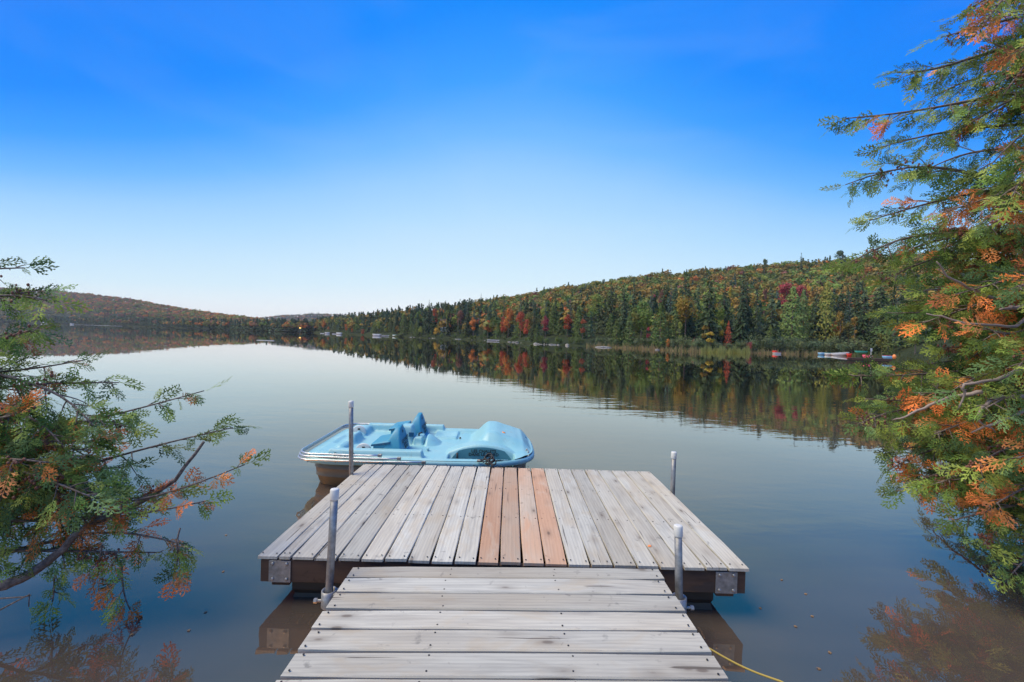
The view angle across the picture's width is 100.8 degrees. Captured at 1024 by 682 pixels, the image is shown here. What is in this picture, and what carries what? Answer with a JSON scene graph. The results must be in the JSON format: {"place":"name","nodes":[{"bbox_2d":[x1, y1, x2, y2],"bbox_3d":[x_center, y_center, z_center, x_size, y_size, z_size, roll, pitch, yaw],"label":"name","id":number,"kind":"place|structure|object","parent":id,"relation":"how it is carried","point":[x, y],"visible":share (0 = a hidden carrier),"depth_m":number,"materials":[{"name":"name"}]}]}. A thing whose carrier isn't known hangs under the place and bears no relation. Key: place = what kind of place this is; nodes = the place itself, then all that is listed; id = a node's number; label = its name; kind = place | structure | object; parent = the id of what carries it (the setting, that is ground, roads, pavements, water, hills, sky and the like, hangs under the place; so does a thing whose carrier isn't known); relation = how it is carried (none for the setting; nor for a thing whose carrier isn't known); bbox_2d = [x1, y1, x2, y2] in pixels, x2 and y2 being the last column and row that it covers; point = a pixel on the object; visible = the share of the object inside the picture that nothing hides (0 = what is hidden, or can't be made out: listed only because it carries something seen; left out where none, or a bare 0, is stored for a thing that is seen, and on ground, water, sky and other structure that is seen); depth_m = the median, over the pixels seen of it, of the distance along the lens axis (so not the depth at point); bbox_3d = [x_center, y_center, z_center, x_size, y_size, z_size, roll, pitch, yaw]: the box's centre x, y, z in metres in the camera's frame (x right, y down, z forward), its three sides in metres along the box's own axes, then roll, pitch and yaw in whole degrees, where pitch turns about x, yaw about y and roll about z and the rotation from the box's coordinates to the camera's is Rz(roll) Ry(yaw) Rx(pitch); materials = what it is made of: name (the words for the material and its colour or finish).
{"place":"outdoors","nodes":[
{"label":"outdoors","id":0,"kind":"place"},
{"bbox_2d":[0,291,309,332],"bbox_3d":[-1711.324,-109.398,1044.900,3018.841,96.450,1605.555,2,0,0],"label":"hill","id":1,"kind":"structure","parent":0,"point":[86,314],"depth_m":876.96,"materials":[{"name":"green plant"}]},
{"bbox_2d":[0,287,311,331],"bbox_3d":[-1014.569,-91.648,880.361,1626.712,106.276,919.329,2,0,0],"label":"forest","id":2,"kind":"object","parent":1,"relation":"on","point":[162,314],"visible":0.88,"depth_m":766.98,"materials":[{"name":"green plant"}]},
{"bbox_2d":[0,322,1023,681],"bbox_3d":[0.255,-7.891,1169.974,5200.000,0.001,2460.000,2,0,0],"label":"lake water","id":3,"kind":"structure","parent":0,"point":[778,474],"depth_m":4.91,"materials":[{"name":"blue liquid"}]},
{"bbox_2d":[313,488,338,610],"bbox_3d":[-1.041,1.708,2.417,0.161,1.707,0.142,1,1,-44],"label":"mooring pipe","id":4,"kind":"object","parent":3,"relation":"in","point":[328,591],"visible":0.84,"depth_m":2.42,"materials":[{"name":"metal"}]},
{"bbox_2d":[348,401,353,475],"bbox_3d":[-1.586,1.560,4.182,0.115,1.939,0.050,2,0,10],"label":"mooring pipe","id":5,"kind":"object","parent":3,"relation":"in","point":[350,407],"visible":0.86,"depth_m":4.16,"materials":[{"name":"metal"}]},
{"bbox_2d":[298,412,533,487],"bbox_3d":[-1.069,1.364,5.429,2.685,0.742,1.667,2,0,-2],"label":"pedal boat","id":6,"kind":"object","parent":3,"relation":"on","point":[418,440],"visible":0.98,"depth_m":4.97,"materials":[{"name":"blue plastic"}]},
{"bbox_2d":[258,464,748,609],"bbox_3d":[-0.061,1.618,3.587,3.068,0.524,1.912,2,1,0],"label":"floating dock","id":7,"kind":"object","parent":3,"relation":"on","point":[391,515],"visible":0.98,"depth_m":3.09,"materials":[{"name":"grey wood"}]},
{"bbox_2d":[477,453,495,467],"bbox_3d":[-0.266,1.285,4.615,0.260,0.117,0.127,2,1,39],"label":"mooring line","id":8,"kind":"object","parent":7,"relation":"attached to","point":[491,456],"visible":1,"depth_m":4.60,"materials":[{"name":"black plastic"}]},
{"bbox_2d":[670,451,676,494],"bbox_3d":[1.483,1.830,3.952,0.050,1.599,0.059,2,0,0],"label":"mooring pipe","id":9,"kind":"object","parent":3,"relation":"in","point":[673,469],"visible":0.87,"depth_m":3.93,"materials":[{"name":"metal"}]},
{"bbox_2d":[672,524,693,612],"bbox_3d":[0.941,1.846,2.435,0.176,1.560,0.105,2,1,24],"label":"mooring pipe","id":10,"kind":"object","parent":3,"relation":"in","point":[678,592],"visible":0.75,"depth_m":2.43,"materials":[{"name":"metal"}]},
{"bbox_2d":[586,342,827,354],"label":"reeds","id":11,"kind":"object","parent":3,"relation":"in","point":[652,347],"visible":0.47,"depth_m":96.01,"materials":[{"name":"green plant"}]},
{"bbox_2d":[700,344,750,352],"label":"green reeds","id":12,"kind":"object","parent":3,"relation":"in","point":[724,350],"visible":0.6,"depth_m":87.81,"materials":[{"name":"green plant"}]},
{"bbox_2d":[838,357,891,361],"bbox_3d":[49.793,2.719,60.011,6.200,0.620,2.000,2,0,0],"label":"brown dock","id":13,"kind":"object","parent":3,"relation":"on","point":[875,359],"visible":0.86,"depth_m":59.01,"materials":[{"name":"black wood"}]},
{"bbox_2d":[0,0,1023,318],"label":"sky","id":14,"kind":"structure","parent":0,"point":[254,158],"materials":[{"name":"blue"}]},
{"bbox_2d":[310,258,1016,363],"bbox_3d":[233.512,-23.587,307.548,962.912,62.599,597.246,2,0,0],"label":"hill","id":15,"kind":"structure","parent":0,"point":[906,350],"depth_m":134.44,"materials":[{"name":"green plant"}]},
{"bbox_2d":[398,314,409,334],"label":"cedar tree","id":16,"kind":"object","parent":15,"relation":"on","point":[405,324],"visible":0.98,"depth_m":248.53,"materials":[{"name":"green plant"}]},
{"bbox_2d":[423,300,431,333],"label":"spruce tree","id":17,"kind":"object","parent":15,"relation":"on","point":[428,328],"visible":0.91,"depth_m":243.31,"materials":[{"name":"green plant"}]},
{"bbox_2d":[462,305,472,336],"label":"spruce tree","id":18,"kind":"object","parent":15,"relation":"on","point":[467,329],"visible":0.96,"depth_m":213.89,"materials":[{"name":"green plant"}]},
{"bbox_2d":[503,308,513,330],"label":"maple tree","id":19,"kind":"object","parent":15,"relation":"on","point":[508,312],"visible":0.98,"depth_m":174.78,"materials":[{"name":"orange plant"}]},
{"bbox_2d":[513,322,524,337],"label":"cedar tree","id":20,"kind":"object","parent":15,"relation":"on","point":[517,328],"visible":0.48,"depth_m":162.44,"materials":[{"name":"green plant"}]},
{"bbox_2d":[516,311,525,338],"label":"maple tree","id":21,"kind":"object","parent":15,"relation":"on","point":[520,315],"visible":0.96,"depth_m":157.58,"materials":[{"name":"red plant"}]},
{"bbox_2d":[521,294,530,335],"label":"spruce tree","id":22,"kind":"object","parent":15,"relation":"on","point":[527,308],"visible":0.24,"depth_m":165.11,"materials":[{"name":"green plant"}]},
{"bbox_2d":[524,311,538,335],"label":"maple tree","id":23,"kind":"object","parent":15,"relation":"on","point":[529,316],"visible":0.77,"depth_m":146.40,"materials":[{"name":"green plant"}]},
{"bbox_2d":[527,309,537,341],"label":"spruce tree","id":24,"kind":"object","parent":15,"relation":"on","point":[532,332],"visible":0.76,"depth_m":131.70,"materials":[{"name":"green plant"}]},
{"bbox_2d":[541,315,548,338],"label":"maple tree","id":25,"kind":"object","parent":15,"relation":"on","point":[545,322],"visible":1,"depth_m":138.85,"materials":[{"name":"red plant"}]},
{"bbox_2d":[548,309,557,333],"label":"cedar tree","id":26,"kind":"object","parent":15,"relation":"on","point":[554,318],"visible":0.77,"depth_m":153.08,"materials":[{"name":"green plant"}]},
{"bbox_2d":[549,294,557,330],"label":"spruce tree","id":27,"kind":"object","parent":15,"relation":"on","point":[555,308],"visible":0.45,"depth_m":158.50,"materials":[{"name":"green plant"}]},
{"bbox_2d":[552,310,566,334],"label":"cedar tree","id":28,"kind":"object","parent":15,"relation":"on","point":[563,332],"visible":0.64,"depth_m":147.34,"materials":[{"name":"green plant"}]},
{"bbox_2d":[563,315,573,331],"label":"maple tree","id":29,"kind":"object","parent":15,"relation":"on","point":[567,321],"visible":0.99,"depth_m":140.24,"materials":[{"name":"red plant"}]},
{"bbox_2d":[564,295,573,335],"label":"fir tree","id":30,"kind":"object","parent":15,"relation":"on","point":[571,325],"visible":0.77,"depth_m":141.76,"materials":[{"name":"green plant"}]},
{"bbox_2d":[570,308,585,336],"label":"cedar tree","id":31,"kind":"object","parent":15,"relation":"on","point":[577,314],"visible":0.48,"depth_m":137.77,"materials":[{"name":"green plant"}]},
{"bbox_2d":[572,312,587,338],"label":"cedar tree","id":32,"kind":"object","parent":15,"relation":"on","point":[579,316],"visible":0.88,"depth_m":133.15,"materials":[{"name":"green plant"}]},
{"bbox_2d":[588,294,603,322],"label":"maple tree","id":33,"kind":"object","parent":15,"relation":"on","point":[597,297],"visible":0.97,"depth_m":171.45,"materials":[{"name":"green plant"}]},
{"bbox_2d":[600,281,617,334],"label":"spruce tree","id":34,"kind":"object","parent":15,"relation":"on","point":[609,310],"visible":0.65,"depth_m":143.80,"materials":[{"name":"green plant"}]},
{"bbox_2d":[602,313,616,336],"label":"cedar tree","id":35,"kind":"object","parent":15,"relation":"on","point":[610,324],"visible":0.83,"depth_m":135.62,"materials":[{"name":"green plant"}]},
{"bbox_2d":[610,319,622,344],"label":"cedar tree","id":36,"kind":"object","parent":15,"relation":"on","point":[617,330],"visible":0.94,"depth_m":111.22,"materials":[{"name":"green plant"}]},
{"bbox_2d":[614,282,627,337],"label":"spruce tree","id":37,"kind":"object","parent":15,"relation":"on","point":[623,300],"visible":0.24,"depth_m":118.73,"materials":[{"name":"green plant"}]},
{"bbox_2d":[617,297,631,343],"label":"spruce tree","id":38,"kind":"object","parent":15,"relation":"on","point":[622,324],"visible":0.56,"depth_m":113.42,"materials":[{"name":"green plant"}]},
{"bbox_2d":[620,312,635,345],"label":"cedar tree","id":39,"kind":"object","parent":15,"relation":"on","point":[629,329],"visible":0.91,"depth_m":106.56,"materials":[{"name":"green plant"}]},
{"bbox_2d":[301,250,966,339],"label":"hillside forest","id":40,"kind":"object","parent":15,"relation":"on","point":[811,275],"visible":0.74,"depth_m":262.13,"materials":[{"name":"green plant"}]},
{"bbox_2d":[627,312,640,340],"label":"maple tree","id":41,"kind":"object","parent":15,"relation":"on","point":[634,315],"visible":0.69,"depth_m":113.13,"materials":[{"name":"green plant"}]},
{"bbox_2d":[628,285,640,331],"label":"spruce tree","id":42,"kind":"object","parent":15,"relation":"on","point":[633,302],"visible":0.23,"depth_m":143.27,"materials":[{"name":"green plant"}]},
{"bbox_2d":[635,301,648,337],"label":"maple tree","id":43,"kind":"object","parent":15,"relation":"on","point":[644,303],"visible":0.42,"depth_m":123.87,"materials":[{"name":"green plant"}]},
{"bbox_2d":[638,308,653,340],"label":"maple tree","id":44,"kind":"object","parent":15,"relation":"on","point":[642,316],"visible":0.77,"depth_m":113.01,"materials":[{"name":"green plant"}]},
{"bbox_2d":[649,303,670,346],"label":"cedar tree","id":45,"kind":"object","parent":15,"relation":"on","point":[659,312],"visible":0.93,"depth_m":98.09,"materials":[{"name":"green plant"}]},
{"bbox_2d":[657,280,669,331],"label":"spruce tree","id":46,"kind":"object","parent":15,"relation":"on","point":[663,297],"visible":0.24,"depth_m":125.88,"materials":[{"name":"green plant"}]},
{"bbox_2d":[660,278,671,313],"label":"spruce tree","id":47,"kind":"object","parent":15,"relation":"on","point":[667,290],"visible":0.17,"depth_m":135.42,"materials":[{"name":"green plant"}]},
{"bbox_2d":[663,286,673,335],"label":"fir tree","id":48,"kind":"object","parent":15,"relation":"on","point":[670,301],"visible":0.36,"depth_m":113.86,"materials":[{"name":"green plant"}]},
{"bbox_2d":[663,312,685,344],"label":"cedar tree","id":49,"kind":"object","parent":15,"relation":"on","point":[675,320],"visible":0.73,"depth_m":102.20,"materials":[{"name":"green plant"}]},
{"bbox_2d":[665,283,684,341],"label":"spruce tree","id":50,"kind":"object","parent":15,"relation":"on","point":[674,311],"visible":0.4,"depth_m":107.41,"materials":[{"name":"green plant"}]},
{"bbox_2d":[670,294,701,341],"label":"maple tree","id":51,"kind":"object","parent":15,"relation":"on","point":[683,307],"visible":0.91,"depth_m":104.62,"materials":[{"name":"plant"}]},
{"bbox_2d":[678,283,697,340],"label":"spruce tree","id":52,"kind":"object","parent":15,"relation":"on","point":[689,332],"visible":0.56,"depth_m":107.10,"materials":[{"name":"green plant"}]},
{"bbox_2d":[693,282,702,330],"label":"spruce tree","id":53,"kind":"object","parent":15,"relation":"on","point":[698,304],"visible":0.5,"depth_m":127.61,"materials":[{"name":"green plant"}]},
{"bbox_2d":[693,272,721,344],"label":"spruce tree","id":54,"kind":"object","parent":15,"relation":"on","point":[707,318],"visible":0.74,"depth_m":99.25,"materials":[{"name":"green plant"}]},
{"bbox_2d":[712,305,726,340],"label":"maple tree","id":55,"kind":"object","parent":15,"relation":"on","point":[720,314],"visible":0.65,"depth_m":106.47,"materials":[{"name":"green plant"}]},
{"bbox_2d":[715,280,732,340],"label":"spruce tree","id":56,"kind":"object","parent":15,"relation":"on","point":[726,320],"visible":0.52,"depth_m":108.98,"materials":[{"name":"green plant"}]},
{"bbox_2d":[723,321,733,347],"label":"cedar tree","id":57,"kind":"object","parent":15,"relation":"on","point":[728,330],"visible":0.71,"depth_m":96.94,"materials":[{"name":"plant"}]},
{"bbox_2d":[730,277,750,344],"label":"spruce tree","id":58,"kind":"object","parent":15,"relation":"on","point":[740,328],"visible":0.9,"depth_m":104.06,"materials":[{"name":"green plant"}]},
{"bbox_2d":[733,275,751,338],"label":"spruce tree","id":59,"kind":"object","parent":15,"relation":"on","point":[745,283],"visible":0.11,"depth_m":111.78,"materials":[{"name":"green plant"}]},
{"bbox_2d":[734,277,757,343],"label":"spruce tree","id":60,"kind":"object","parent":15,"relation":"on","point":[748,310],"visible":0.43,"depth_m":105.43,"materials":[{"name":"green plant"}]},
{"bbox_2d":[747,333,764,349],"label":"shrub","id":61,"kind":"object","parent":15,"relation":"on","point":[759,345],"visible":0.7,"depth_m":98.54,"materials":[{"name":"green plant"}]},
{"bbox_2d":[751,291,763,339],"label":"spruce tree","id":62,"kind":"object","parent":15,"relation":"on","point":[756,321],"visible":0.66,"depth_m":109.41,"materials":[{"name":"green plant"}]},
{"bbox_2d":[761,336,774,350],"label":"shrub","id":63,"kind":"object","parent":15,"relation":"on","point":[769,342],"visible":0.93,"depth_m":99.13,"materials":[{"name":"green plant"}]},
{"bbox_2d":[761,325,776,349],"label":"cedar tree","id":64,"kind":"object","parent":15,"relation":"on","point":[770,329],"visible":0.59,"depth_m":101.56,"materials":[{"name":"green plant"}]},
{"bbox_2d":[759,287,786,349],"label":"spruce tree","id":65,"kind":"object","parent":15,"relation":"on","point":[771,317],"visible":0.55,"depth_m":104.03,"materials":[{"name":"green plant"}]},
{"bbox_2d":[772,337,785,352],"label":"shrub","id":66,"kind":"object","parent":15,"relation":"on","point":[780,343],"visible":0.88,"depth_m":99.62,"materials":[{"name":"green plant"}]},
{"bbox_2d":[777,282,796,318],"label":"maple tree","id":67,"kind":"object","parent":15,"relation":"on","point":[784,289],"visible":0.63,"depth_m":158.00,"materials":[{"name":"red plant"}]},
{"bbox_2d":[783,334,799,351],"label":"shrub","id":68,"kind":"object","parent":15,"relation":"on","point":[791,345],"visible":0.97,"depth_m":100.30,"materials":[{"name":"green plant"}]},
{"bbox_2d":[777,286,815,344],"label":"larch tree","id":69,"kind":"object","parent":15,"relation":"on","point":[792,303],"visible":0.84,"depth_m":111.64,"materials":[{"name":"green plant"}]},
{"bbox_2d":[790,289,813,342],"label":"tree","id":70,"kind":"object","parent":15,"relation":"on","point":[803,297],"visible":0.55,"depth_m":116.63,"materials":[{"name":"green plant"}]},
{"bbox_2d":[794,284,809,306],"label":"maple tree","id":71,"kind":"object","parent":15,"relation":"on","point":[799,288],"visible":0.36,"depth_m":150.57,"materials":[{"name":"red plant"}]},
{"bbox_2d":[806,340,822,349],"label":"shrub","id":72,"kind":"object","parent":15,"relation":"on","point":[815,344],"visible":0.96,"depth_m":103.49,"materials":[{"name":"green plant"}]},
{"bbox_2d":[805,289,827,343],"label":"spruce tree","id":73,"kind":"object","parent":15,"relation":"on","point":[815,316],"visible":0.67,"depth_m":114.70,"materials":[{"name":"green plant"}]},
{"bbox_2d":[801,298,831,327],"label":"maple tree","id":74,"kind":"object","parent":15,"relation":"on","point":[822,303],"visible":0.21,"depth_m":119.73,"materials":[{"name":"green plant"}]},
{"bbox_2d":[809,281,842,343],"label":"larch tree","id":75,"kind":"object","parent":15,"relation":"on","point":[828,292],"visible":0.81,"depth_m":112.75,"materials":[{"name":"green plant"}]},
{"bbox_2d":[821,339,832,351],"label":"shrub","id":76,"kind":"object","parent":15,"relation":"on","point":[825,345],"visible":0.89,"depth_m":103.57,"materials":[{"name":"green plant"}]},
{"bbox_2d":[828,336,845,350],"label":"shrub","id":77,"kind":"object","parent":15,"relation":"on","point":[835,343],"visible":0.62,"depth_m":104.37,"materials":[{"name":"green plant"}]},
{"bbox_2d":[834,250,845,266],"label":"pine tree","id":78,"kind":"object","parent":15,"relation":"on","point":[840,253],"visible":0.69,"depth_m":268.62,"materials":[{"name":"green plant"}]},
{"bbox_2d":[836,311,844,336],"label":"birch tree","id":79,"kind":"object","parent":15,"relation":"on","point":[840,314],"visible":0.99,"depth_m":105.97,"materials":[{"name":"green plant"}]},
{"bbox_2d":[834,284,847,322],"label":"spruce tree","id":80,"kind":"object","parent":15,"relation":"on","point":[841,304],"visible":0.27,"depth_m":132.75,"materials":[{"name":"green plant"}]},
{"bbox_2d":[840,293,853,342],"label":"fir tree","id":81,"kind":"object","parent":15,"relation":"on","point":[845,336],"visible":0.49,"depth_m":114.47,"materials":[{"name":"green plant"}]},
{"bbox_2d":[842,321,853,344],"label":"maple tree","id":82,"kind":"object","parent":15,"relation":"on","point":[847,325],"visible":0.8,"depth_m":112.27,"materials":[{"name":"green plant"}]},
{"bbox_2d":[840,278,862,339],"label":"spruce tree","id":83,"kind":"object","parent":15,"relation":"on","point":[854,309],"visible":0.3,"depth_m":120.34,"materials":[{"name":"green plant"}]},
{"bbox_2d":[851,316,858,351],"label":"birch tree","id":84,"kind":"object","parent":15,"relation":"on","point":[854,320],"visible":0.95,"depth_m":100.98,"materials":[{"name":"plant"}]},
{"bbox_2d":[849,336,862,350],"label":"shrub","id":85,"kind":"object","parent":15,"relation":"on","point":[856,342],"visible":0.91,"depth_m":99.09,"materials":[{"name":"green plant"}]},
{"bbox_2d":[847,284,872,351],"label":"spruce tree","id":86,"kind":"object","parent":15,"relation":"on","point":[862,335],"visible":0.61,"depth_m":101.52,"materials":[{"name":"green plant"}]},
{"bbox_2d":[867,311,883,353],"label":"spruce tree","id":87,"kind":"object","parent":15,"relation":"on","point":[875,348],"visible":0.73,"depth_m":93.98,"materials":[{"name":"green plant"}]},
{"bbox_2d":[864,272,892,349],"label":"spruce tree","id":88,"kind":"object","parent":15,"relation":"on","point":[879,304],"visible":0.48,"depth_m":96.71,"materials":[{"name":"green plant"}]},
{"bbox_2d":[879,325,895,354],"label":"cedar tree","id":89,"kind":"object","parent":15,"relation":"on","point":[888,343],"visible":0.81,"depth_m":87.10,"materials":[{"name":"green plant"}]},
{"bbox_2d":[885,283,903,338],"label":"spruce tree","id":90,"kind":"object","parent":15,"relation":"on","point":[892,301],"visible":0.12,"depth_m":103.31,"materials":[{"name":"green plant"}]},
{"bbox_2d":[890,294,903,346],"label":"fir tree","id":91,"kind":"object","parent":15,"relation":"on","point":[895,334],"visible":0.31,"depth_m":94.16,"materials":[{"name":"green plant"}]},
{"bbox_2d":[891,300,927,346],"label":"cedar tree","id":92,"kind":"object","parent":15,"relation":"on","point":[905,344],"visible":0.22,"depth_m":88.36,"materials":[{"name":"green plant"}]},
{"bbox_2d":[859,351,964,361],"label":"grass","id":93,"kind":"structure","parent":15,"relation":"on","point":[909,357],"depth_m":74.05,"materials":[{"name":"green plant"}]},
{"bbox_2d":[898,274,926,334],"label":"spruce tree","id":94,"kind":"object","parent":15,"relation":"on","point":[913,299],"visible":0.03,"depth_m":100.43,"materials":[{"name":"green plant"}]},
{"bbox_2d":[906,321,923,353],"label":"maple tree","id":95,"kind":"object","parent":15,"relation":"on","point":[915,339],"visible":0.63,"depth_m":76.97,"materials":[{"name":"green plant"}]},
{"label":"near bank","id":96,"kind":"structure","parent":0,"visible":0},
{"bbox_2d":[0,256,270,630],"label":"cedar tree","id":97,"kind":"object","parent":96,"relation":"on","point":[31,482],"visible":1,"depth_m":2.44,"materials":[{"name":"green plant"}]},
{"bbox_2d":[276,567,727,681],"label":"gangway","id":98,"kind":"object","parent":96,"relation":"on","point":[451,624],"visible":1,"depth_m":2.01,"materials":[{"name":"grey wood"}]},
{"bbox_2d":[709,648,782,681],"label":"rope","id":99,"kind":"object","parent":98,"relation":"attached to","point":[748,669],"visible":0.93,"depth_m":1.86,"materials":[{"name":"yellow"}]},
{"bbox_2d":[817,0,1023,596],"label":"cedar tree","id":100,"kind":"object","parent":96,"relation":"on","point":[986,477],"visible":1,"depth_m":3.35,"materials":[{"name":"green plant"}]},
{"bbox_3d":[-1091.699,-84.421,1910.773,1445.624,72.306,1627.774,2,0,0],"label":"distant hill","id":101,"kind":"structure","parent":0,"visible":0},
{"bbox_2d":[259,312,357,330],"bbox_3d":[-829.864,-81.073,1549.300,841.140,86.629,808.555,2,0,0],"label":"distant forest","id":102,"kind":"object","parent":101,"relation":"on","point":[309,317],"visible":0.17,"depth_m":1828.19,"materials":[{"name":"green plant"}]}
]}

